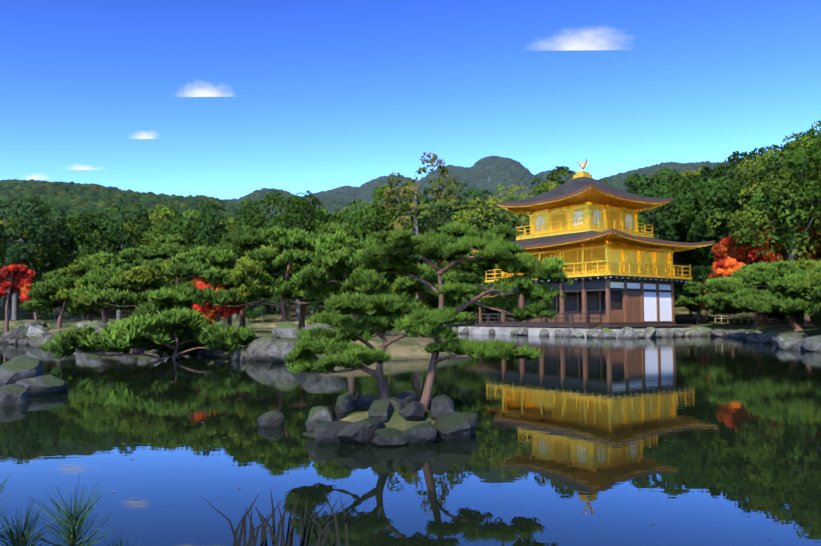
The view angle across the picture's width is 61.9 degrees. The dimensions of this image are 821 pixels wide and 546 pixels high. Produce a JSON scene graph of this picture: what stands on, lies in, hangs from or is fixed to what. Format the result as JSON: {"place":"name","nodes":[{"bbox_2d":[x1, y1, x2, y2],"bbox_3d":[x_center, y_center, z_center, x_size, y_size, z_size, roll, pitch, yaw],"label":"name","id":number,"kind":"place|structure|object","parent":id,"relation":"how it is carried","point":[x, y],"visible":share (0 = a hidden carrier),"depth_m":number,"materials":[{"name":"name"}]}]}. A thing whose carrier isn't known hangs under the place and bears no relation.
{"place":"outdoors","nodes":[
{"label":"outdoors","id":0,"kind":"place"},
{"bbox_2d":[28,176,45,178],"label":"cloud","id":1,"kind":"structure","parent":0,"point":[33,177],"depth_m":6132.95,"materials":[{"name":"white"}]},
{"bbox_2d":[73,166,96,169],"bbox_3d":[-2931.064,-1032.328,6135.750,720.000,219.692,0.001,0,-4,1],"label":"cloud","id":2,"kind":"structure","parent":0,"point":[81,168],"depth_m":6129.90,"materials":[{"name":"white"}]},
{"bbox_2d":[137,133,152,138],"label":"cloud","id":3,"kind":"structure","parent":0,"point":[145,136],"depth_m":6137.13,"materials":[{"name":"white"}]},
{"bbox_2d":[187,88,220,96],"bbox_3d":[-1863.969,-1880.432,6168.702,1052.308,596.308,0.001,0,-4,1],"label":"cloud","id":4,"kind":"structure","parent":0,"point":[198,92],"depth_m":6151.99,"materials":[{"name":"white"}]},
{"bbox_2d":[0,328,820,545],"bbox_3d":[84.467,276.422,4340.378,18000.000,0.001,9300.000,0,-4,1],"label":"pond water","id":5,"kind":"structure","parent":0,"point":[718,442],"depth_m":6.62,"materials":[{"name":"blue liquid"}]},
{"bbox_2d":[257,390,477,445],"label":"rocks","id":6,"kind":"object","parent":5,"relation":"in","point":[323,424],"visible":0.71,"depth_m":7.35,"materials":[{"name":"grey stone"}]},
{"bbox_2d":[0,373,768,523],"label":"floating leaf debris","id":7,"kind":"object","parent":5,"relation":"on","point":[432,459],"visible":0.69,"depth_m":7.52,"materials":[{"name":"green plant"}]},
{"bbox_2d":[0,158,820,440],"bbox_3d":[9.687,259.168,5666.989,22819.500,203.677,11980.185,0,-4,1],"label":"ground","id":8,"kind":"structure","parent":0,"point":[407,348],"depth_m":50.08,"materials":[{"name":"green plant"}]},
{"bbox_2d":[0,229,34,311],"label":"tree","id":9,"kind":"object","parent":8,"relation":"on","point":[10,298],"depth_m":107.96,"materials":[{"name":"brown plant"}]},
{"bbox_2d":[0,264,36,332],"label":"maple","id":10,"kind":"object","parent":8,"relation":"on","point":[22,274],"visible":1,"depth_m":47.46,"materials":[{"name":"red plant"}]},
{"bbox_2d":[1,215,36,315],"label":"tree","id":11,"kind":"object","parent":8,"relation":"on","point":[18,296],"visible":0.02,"depth_m":96.51,"materials":[{"name":"brown plant"}]},
{"bbox_2d":[0,217,42,268],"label":"tree","id":12,"kind":"object","parent":8,"relation":"on","point":[34,257],"visible":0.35,"depth_m":81.41,"materials":[{"name":"green plant"}]},
{"bbox_2d":[0,226,46,319],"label":"tree","id":13,"kind":"object","parent":8,"relation":"on","point":[2,258],"visible":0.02,"depth_m":87.95,"materials":[{"name":"green plant"}]},
{"bbox_2d":[0,194,69,319],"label":"tree","id":14,"kind":"object","parent":8,"relation":"on","point":[19,254],"visible":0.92,"depth_m":80.68,"materials":[{"name":"green plant"}]},
{"bbox_2d":[19,284,52,320],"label":"maple","id":15,"kind":"object","parent":8,"relation":"on","point":[25,290],"visible":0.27,"depth_m":41.81,"materials":[{"name":"orange plant"}]},
{"bbox_2d":[1,212,75,317],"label":"tree","id":16,"kind":"object","parent":8,"relation":"on","point":[20,216],"visible":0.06,"depth_m":92.15,"materials":[{"name":"green plant"}]},
{"bbox_2d":[20,301,79,321],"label":"shrub","id":17,"kind":"object","parent":8,"relation":"on","point":[48,317],"visible":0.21,"depth_m":77.23,"materials":[{"name":"green plant"}]},
{"bbox_2d":[37,226,75,311],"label":"tree","id":18,"kind":"object","parent":8,"relation":"on","point":[64,246],"depth_m":96.31,"materials":[{"name":"green plant"}]},
{"bbox_2d":[18,268,101,327],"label":"island pine","id":19,"kind":"object","parent":8,"relation":"on","point":[40,294],"visible":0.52,"depth_m":37.75,"materials":[{"name":"green plant"}]},
{"bbox_2d":[28,214,108,319],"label":"tree","id":20,"kind":"object","parent":8,"relation":"on","point":[70,230],"visible":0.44,"depth_m":84.98,"materials":[{"name":"green plant"}]},
{"bbox_2d":[42,212,120,318],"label":"tree","id":21,"kind":"object","parent":8,"relation":"on","point":[44,251],"visible":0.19,"depth_m":88.22,"materials":[{"name":"green plant"}]},
{"bbox_2d":[59,255,122,320],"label":"island pine","id":22,"kind":"object","parent":8,"relation":"on","point":[89,317],"visible":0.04,"depth_m":41.40,"materials":[{"name":"green plant"}]},
{"bbox_2d":[44,251,145,318],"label":"island pine","id":23,"kind":"object","parent":8,"relation":"on","point":[94,261],"visible":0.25,"depth_m":35.84,"materials":[{"name":"green plant"}]},
{"bbox_2d":[50,266,155,322],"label":"island pine","id":24,"kind":"object","parent":8,"relation":"on","point":[90,285],"visible":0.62,"depth_m":32.75,"materials":[{"name":"green plant"}]},
{"bbox_2d":[69,201,157,319],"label":"tree","id":25,"kind":"object","parent":8,"relation":"on","point":[113,230],"visible":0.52,"depth_m":85.97,"materials":[{"name":"green plant"}]},
{"bbox_2d":[117,248,153,316],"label":"island pine","id":26,"kind":"object","parent":8,"relation":"on","point":[125,255],"visible":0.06,"depth_m":39.73,"materials":[{"name":"green plant"}]},
{"bbox_2d":[38,306,259,359],"bbox_3d":[-7.554,2.114,20.710,4.946,2.271,6.058,-3,-5,41],"label":"island pine","id":27,"kind":"object","parent":8,"relation":"on","point":[174,332],"visible":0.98,"depth_m":20.05,"materials":[{"name":"green plant"}]},
{"bbox_2d":[111,240,188,290],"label":"island pine","id":28,"kind":"object","parent":8,"relation":"on","point":[156,249],"visible":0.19,"depth_m":33.94,"materials":[{"name":"green plant"}]},
{"bbox_2d":[118,207,182,254],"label":"tree","id":29,"kind":"object","parent":8,"relation":"on","point":[177,213],"visible":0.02,"depth_m":96.48,"materials":[{"name":"green plant"}]},
{"bbox_2d":[118,204,185,261],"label":"tree","id":30,"kind":"object","parent":8,"relation":"on","point":[160,214],"visible":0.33,"depth_m":90.85,"materials":[{"name":"green plant"}]},
{"bbox_2d":[92,242,213,308],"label":"island pine","id":31,"kind":"object","parent":8,"relation":"on","point":[151,274],"visible":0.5,"depth_m":29.29,"materials":[{"name":"green plant"}]},
{"bbox_2d":[126,233,188,309],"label":"island pine","id":32,"kind":"object","parent":8,"relation":"on","point":[140,251],"visible":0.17,"depth_m":37.36,"materials":[{"name":"green plant"}]},
{"bbox_2d":[141,215,204,259],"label":"tree","id":33,"kind":"object","parent":8,"relation":"on","point":[151,234],"visible":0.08,"depth_m":83.76,"materials":[{"name":"green plant"}]},
{"bbox_2d":[0,475,348,545],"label":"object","id":34,"kind":"object","parent":8,"relation":"on","point":[71,534],"visible":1,"depth_m":1.57,"materials":[{"name":"green plant"}]},
{"bbox_2d":[156,217,224,259],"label":"tree","id":35,"kind":"object","parent":8,"relation":"on","point":[173,229],"visible":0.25,"depth_m":82.12,"materials":[{"name":"green plant"}]},
{"bbox_2d":[128,246,257,324],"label":"island pine","id":36,"kind":"object","parent":8,"relation":"on","point":[199,261],"visible":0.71,"depth_m":26.59,"materials":[{"name":"green plant"}]},
{"bbox_2d":[182,209,233,235],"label":"tree","id":37,"kind":"object","parent":8,"relation":"on","point":[196,213],"visible":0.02,"depth_m":94.69,"materials":[{"name":"green plant"}]},
{"bbox_2d":[185,229,239,326],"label":"island pine","id":38,"kind":"object","parent":8,"relation":"on","point":[227,244],"depth_m":34.64,"materials":[{"name":"green plant"}]},
{"bbox_2d":[188,222,242,257],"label":"tree","id":39,"kind":"object","parent":8,"relation":"on","point":[230,226],"visible":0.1,"depth_m":92.18,"materials":[{"name":"green plant"}]},
{"bbox_2d":[191,275,244,323],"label":"maple","id":40,"kind":"object","parent":8,"relation":"on","point":[211,312],"visible":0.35,"depth_m":26.89,"materials":[{"name":"red plant"}]},
{"bbox_2d":[170,198,272,318],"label":"tree","id":41,"kind":"object","parent":8,"relation":"on","point":[207,218],"visible":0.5,"depth_m":80.89,"materials":[{"name":"green plant"}]},
{"bbox_2d":[187,225,272,327],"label":"island pine","id":42,"kind":"object","parent":8,"relation":"on","point":[246,238],"visible":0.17,"depth_m":31.70,"materials":[{"name":"green plant"}]},
{"bbox_2d":[220,217,263,224],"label":"tree","id":43,"kind":"object","parent":8,"relation":"on","point":[229,219],"visible":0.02,"depth_m":106.97,"materials":[{"name":"green plant"}]},
{"bbox_2d":[245,297,275,321],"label":"shrub","id":44,"kind":"object","parent":8,"relation":"on","point":[266,306],"visible":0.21,"depth_m":77.37,"materials":[{"name":"green plant"}]},
{"bbox_2d":[190,226,338,321],"bbox_3d":[-5.457,0.338,26.936,5.855,4.211,5.484,0,-4,1],"label":"island pine","id":45,"kind":"object","parent":8,"relation":"on","point":[254,268],"visible":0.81,"depth_m":26.31,"materials":[{"name":"green plant"}]},
{"bbox_2d":[244,294,291,321],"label":"shrub","id":46,"kind":"object","parent":8,"relation":"on","point":[255,312],"visible":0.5,"depth_m":75.36,"materials":[{"name":"green plant"}]},
{"bbox_2d":[236,190,333,318],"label":"tree","id":47,"kind":"object","parent":8,"relation":"on","point":[274,200],"visible":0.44,"depth_m":79.28,"materials":[{"name":"green plant"}]},
{"bbox_2d":[250,213,323,320],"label":"tree","id":48,"kind":"object","parent":8,"relation":"on","point":[270,224],"visible":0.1,"depth_m":78.03,"materials":[{"name":"green plant"}]},
{"bbox_2d":[256,225,325,329],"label":"island pine","id":49,"kind":"object","parent":8,"relation":"on","point":[265,234],"visible":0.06,"depth_m":29.41,"materials":[{"name":"green plant"}]},
{"bbox_2d":[284,206,343,314],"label":"tree","id":50,"kind":"object","parent":8,"relation":"on","point":[317,211],"visible":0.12,"depth_m":84.42,"materials":[{"name":"green plant"}]},
{"bbox_2d":[306,303,343,314],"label":"shrub","id":51,"kind":"object","parent":8,"relation":"on","point":[313,308],"visible":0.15,"depth_m":73.94,"materials":[{"name":"green plant"}]},
{"bbox_2d":[319,214,348,228],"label":"tree","id":52,"kind":"object","parent":8,"relation":"on","point":[338,218],"visible":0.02,"depth_m":84.60,"materials":[{"name":"green plant"}]},
{"bbox_2d":[292,220,381,298],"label":"island pine","id":53,"kind":"object","parent":8,"relation":"on","point":[332,227],"visible":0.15,"depth_m":27.28,"materials":[{"name":"green plant"}]},
{"bbox_2d":[272,231,414,319],"bbox_3d":[-2.331,0.388,24.477,4.893,3.658,4.468,0,-4,1],"label":"island pine","id":54,"kind":"object","parent":8,"relation":"on","point":[339,248],"visible":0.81,"depth_m":23.82,"materials":[{"name":"green plant"}]},
{"bbox_2d":[283,290,458,399],"bbox_3d":[-0.455,0.898,7.667,1.990,1.399,1.553,0,-4,1],"label":"islet pine","id":55,"kind":"object","parent":8,"relation":"on","point":[387,311],"visible":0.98,"depth_m":7.53,"materials":[{"name":"green plant"}]},
{"bbox_2d":[350,198,401,239],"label":"tree","id":56,"kind":"object","parent":8,"relation":"on","point":[369,222],"visible":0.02,"depth_m":75.83,"materials":[{"name":"green plant"}]},
{"bbox_2d":[0,155,775,264],"bbox_3d":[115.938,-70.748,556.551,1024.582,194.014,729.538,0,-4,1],"label":"forested hills","id":57,"kind":"structure","parent":8,"relation":"on","point":[71,198],"depth_m":647.07,"materials":[{"name":"green plant"}]},
{"bbox_2d":[352,194,423,240],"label":"tree","id":58,"kind":"object","parent":8,"relation":"on","point":[383,224],"visible":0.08,"depth_m":77.27,"materials":[{"name":"green plant"}]},
{"bbox_2d":[338,184,446,265],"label":"tree","id":59,"kind":"object","parent":8,"relation":"on","point":[376,220],"visible":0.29,"depth_m":70.74,"materials":[{"name":"green plant"}]},
{"bbox_2d":[0,320,820,405],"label":"shore rocks","id":60,"kind":"object","parent":8,"relation":"on","point":[25,374],"visible":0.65,"depth_m":25.22,"materials":[{"name":"grey stone"}]},
{"bbox_2d":[352,252,494,336],"bbox_3d":[0.472,0.575,25.123,5.054,3.627,5.023,0,-4,1],"label":"island pine","id":61,"kind":"object","parent":8,"relation":"on","point":[409,285],"visible":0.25,"depth_m":24.01,"materials":[{"name":"green plant"}]},
{"bbox_2d":[383,152,464,298],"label":"tall sparse tree","id":62,"kind":"object","parent":8,"relation":"on","point":[408,188],"visible":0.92,"depth_m":67.85,"materials":[{"name":"green plant"}]},
{"bbox_2d":[402,196,451,264],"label":"tree","id":63,"kind":"object","parent":8,"relation":"on","point":[424,229],"visible":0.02,"depth_m":72.97,"materials":[{"name":"green plant"}]},
{"bbox_2d":[426,263,485,328],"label":"pine","id":64,"kind":"object","parent":8,"relation":"on","point":[462,316],"visible":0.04,"depth_m":59.86,"materials":[{"name":"green plant"}]},
{"bbox_2d":[408,182,512,310],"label":"tree","id":65,"kind":"object","parent":8,"relation":"on","point":[439,220],"visible":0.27,"depth_m":67.50,"materials":[{"name":"green plant"}]},
{"bbox_2d":[349,220,575,410],"bbox_3d":[0.588,0.521,7.895,2.617,2.312,1.617,0,-4,1],"label":"islet pine","id":66,"kind":"object","parent":8,"relation":"on","point":[398,251],"visible":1,"depth_m":7.68,"materials":[{"name":"green plant"}]},
{"bbox_2d":[458,284,495,313],"bbox_3d":[6.751,2.734,63.718,5.000,3.753,3.573,0,-4,1],"label":"shrub","id":67,"kind":"object","parent":8,"relation":"on","point":[469,309],"visible":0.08,"depth_m":62.78,"materials":[{"name":"green plant"}]},
{"bbox_2d":[436,189,522,313],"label":"tree","id":68,"kind":"object","parent":8,"relation":"on","point":[514,219],"visible":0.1,"depth_m":68.11,"materials":[{"name":"green plant"}]},
{"bbox_2d":[474,277,505,316],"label":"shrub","id":69,"kind":"object","parent":8,"relation":"on","point":[488,309],"depth_m":69.44,"materials":[{"name":"green plant"}]},
{"bbox_2d":[480,261,517,320],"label":"pine","id":70,"kind":"object","parent":8,"relation":"on","point":[483,280],"visible":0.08,"depth_m":63.04,"materials":[{"name":"green plant"}]},
{"bbox_2d":[480,195,528,309],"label":"tree","id":71,"kind":"object","parent":8,"relation":"on","point":[509,198],"visible":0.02,"depth_m":78.38,"materials":[{"name":"green plant"}]},
{"bbox_2d":[449,180,560,276],"bbox_3d":[10.663,-2.518,64.816,14.634,13.488,10.011,0,-4,1],"label":"tree","id":72,"kind":"object","parent":8,"relation":"on","point":[548,184],"visible":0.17,"depth_m":63.91,"materials":[{"name":"green plant"}]},
{"bbox_2d":[519,166,601,224],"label":"tree","id":73,"kind":"object","parent":8,"relation":"on","point":[561,170],"visible":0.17,"depth_m":71.93,"materials":[{"name":"green plant"}]},
{"bbox_2d":[515,180,648,239],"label":"tree","id":74,"kind":"object","parent":8,"relation":"on","point":[639,218],"visible":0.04,"depth_m":62.62,"materials":[{"name":"green plant"}]},
{"bbox_2d":[458,171,714,337],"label":"golden pavilion","id":75,"kind":"structure","parent":8,"relation":"on","point":[621,269],"depth_m":48.48,"materials":[{"name":"gold metal"}]},
{"bbox_2d":[481,287,517,298],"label":"fishing deck roof","id":76,"kind":"structure","parent":75,"relation":"on","point":[495,295],"depth_m":56.24,"materials":[{"name":"brown wood"}]},
{"bbox_2d":[577,160,587,168],"bbox_3d":[13.215,-8.290,52.363,0.828,1.186,0.873,0,-4,1],"label":"phoenix statue","id":77,"kind":"object","parent":75,"relation":"on","point":[585,164],"visible":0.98,"depth_m":52.28,"materials":[{"name":"gold metal"}]},
{"bbox_2d":[626,173,659,231],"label":"tree","id":78,"kind":"object","parent":8,"relation":"on","point":[632,187],"visible":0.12,"depth_m":75.65,"materials":[{"name":"green plant"}]},
{"bbox_2d":[638,176,695,272],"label":"tree","id":79,"kind":"object","parent":8,"relation":"on","point":[679,227],"visible":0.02,"depth_m":72.34,"materials":[{"name":"green plant"}]},
{"bbox_2d":[623,168,711,253],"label":"tree","id":80,"kind":"object","parent":8,"relation":"on","point":[677,210],"visible":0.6,"depth_m":64.39,"materials":[{"name":"green plant"}]},
{"bbox_2d":[638,199,696,264],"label":"tree","id":81,"kind":"object","parent":8,"relation":"on","point":[657,230],"visible":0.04,"depth_m":65.51,"materials":[{"name":"green plant"}]},
{"bbox_2d":[663,168,701,263],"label":"tree","id":82,"kind":"object","parent":8,"relation":"on","point":[686,173],"depth_m":78.52,"materials":[{"name":"green plant"}]},
{"bbox_2d":[675,273,712,319],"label":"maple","id":83,"kind":"object","parent":8,"relation":"on","point":[690,312],"visible":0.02,"depth_m":54.82,"materials":[{"name":"brown plant"}]},
{"bbox_2d":[677,166,716,277],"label":"tree","id":84,"kind":"object","parent":8,"relation":"on","point":[706,172],"visible":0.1,"depth_m":69.52,"materials":[{"name":"green plant"}]},
{"bbox_2d":[690,281,712,322],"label":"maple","id":85,"kind":"object","parent":8,"relation":"on","point":[706,313],"visible":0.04,"depth_m":52.38,"materials":[{"name":"brown plant"}]},
{"bbox_2d":[674,265,738,323],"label":"pine","id":86,"kind":"object","parent":8,"relation":"on","point":[684,291],"visible":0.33,"depth_m":50.96,"materials":[{"name":"green plant"}]},
{"bbox_2d":[694,168,748,262],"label":"tree","id":87,"kind":"object","parent":8,"relation":"on","point":[724,230],"visible":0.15,"depth_m":61.69,"materials":[{"name":"green plant"}]},
{"bbox_2d":[693,158,759,267],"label":"tree","id":88,"kind":"object","parent":8,"relation":"on","point":[733,164],"visible":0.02,"depth_m":65.97,"materials":[{"name":"green plant"}]},
{"bbox_2d":[712,256,744,316],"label":"maple","id":89,"kind":"object","parent":8,"relation":"on","point":[721,269],"visible":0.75,"depth_m":55.79,"materials":[{"name":"orange plant"}]},
{"bbox_2d":[710,261,767,324],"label":"pine","id":90,"kind":"object","parent":8,"relation":"on","point":[734,310],"visible":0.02,"depth_m":48.19,"materials":[{"name":"green plant"}]},
{"bbox_2d":[715,314,769,322],"bbox_3d":[24.745,3.366,50.660,0.062,0.682,5.194,2,-4,-27],"label":"bamboo fence","id":91,"kind":"object","parent":8,"relation":"on","point":[734,318],"visible":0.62,"depth_m":51.24,"materials":[{"name":"wood"}]},
{"bbox_2d":[680,163,811,265],"bbox_3d":[29.868,-3.395,61.569,11.951,13.413,9.811,-2,-4,30],"label":"tree","id":92,"kind":"object","parent":8,"relation":"on","point":[718,188],"visible":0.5,"depth_m":60.30,"materials":[{"name":"green plant"}]},
{"bbox_2d":[711,144,781,180],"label":"tree","id":93,"kind":"object","parent":8,"relation":"on","point":[731,158],"visible":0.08,"depth_m":69.42,"materials":[{"name":"green plant"}]},
{"bbox_2d":[711,230,783,314],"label":"maple","id":94,"kind":"object","parent":8,"relation":"on","point":[732,246],"visible":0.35,"depth_m":57.44,"materials":[{"name":"red plant"}]},
{"bbox_2d":[701,262,816,326],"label":"pine","id":95,"kind":"object","parent":8,"relation":"on","point":[738,274],"visible":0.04,"depth_m":44.35,"materials":[{"name":"green plant"}]},
{"bbox_2d":[704,260,820,330],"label":"pine","id":96,"kind":"object","parent":8,"relation":"on","point":[752,291],"visible":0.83,"depth_m":34.75,"materials":[{"name":"green plant"}]},
{"bbox_2d":[705,131,820,262],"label":"tree","id":97,"kind":"object","parent":8,"relation":"on","point":[747,216],"visible":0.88,"depth_m":53.88,"materials":[{"name":"green plant"}]},
{"bbox_2d":[752,311,785,324],"bbox_3d":[25.121,1.595,46.268,4.562,3.809,3.870,0,-4,1],"label":"shrub","id":98,"kind":"object","parent":8,"relation":"on","point":[777,316],"visible":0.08,"depth_m":45.49,"materials":[{"name":"green plant"}]},
{"bbox_2d":[741,162,808,265],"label":"tree","id":99,"kind":"object","parent":8,"relation":"on","point":[784,254],"visible":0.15,"depth_m":58.25,"materials":[{"name":"green plant"}]},
{"bbox_2d":[730,258,820,325],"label":"pine","id":100,"kind":"object","parent":8,"relation":"on","point":[806,265],"visible":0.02,"depth_m":38.77,"materials":[{"name":"green plant"}]},
{"bbox_2d":[733,217,820,262],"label":"maple","id":101,"kind":"object","parent":8,"relation":"on","point":[775,243],"visible":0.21,"depth_m":57.44,"materials":[{"name":"red plant"}]},
{"bbox_2d":[749,120,820,250],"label":"tree","id":102,"kind":"object","parent":8,"relation":"on","point":[804,155],"visible":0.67,"depth_m":52.85,"materials":[{"name":"green plant"}]},
{"bbox_2d":[770,265,820,316],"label":"pine","id":103,"kind":"object","parent":8,"relation":"on","point":[791,307],"visible":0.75,"depth_m":30.91,"materials":[{"name":"green plant"}]},
{"bbox_2d":[773,140,820,223],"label":"tree","id":104,"kind":"object","parent":8,"relation":"on","point":[778,163],"visible":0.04,"depth_m":60.53,"materials":[{"name":"green plant"}]},
{"bbox_2d":[800,129,817,259],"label":"tree","id":105,"kind":"object","parent":8,"relation":"on","point":[808,160],"visible":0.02,"depth_m":61.79,"materials":[{"name":"green plant"}]},
{"bbox_2d":[804,274,820,315],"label":"pine","id":106,"kind":"object","parent":8,"relation":"on","point":[815,293],"visible":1,"depth_m":27.55,"materials":[{"name":"green plant"}]},
{"bbox_2d":[806,136,820,259],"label":"tree","id":107,"kind":"object","parent":8,"relation":"on","point":[816,253],"visible":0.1,"depth_m":58.79,"materials":[{"name":"green plant"}]},
{"bbox_2d":[0,0,820,199],"label":"sky","id":108,"kind":"structure","parent":0,"point":[317,95],"materials":[{"name":"blue"}]},
{"bbox_2d":[478,272,500,318],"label":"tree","id":109,"kind":"object","parent":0,"point":[487,285],"visible":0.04,"depth_m":65.62,"materials":[{"name":"green plant"}]},
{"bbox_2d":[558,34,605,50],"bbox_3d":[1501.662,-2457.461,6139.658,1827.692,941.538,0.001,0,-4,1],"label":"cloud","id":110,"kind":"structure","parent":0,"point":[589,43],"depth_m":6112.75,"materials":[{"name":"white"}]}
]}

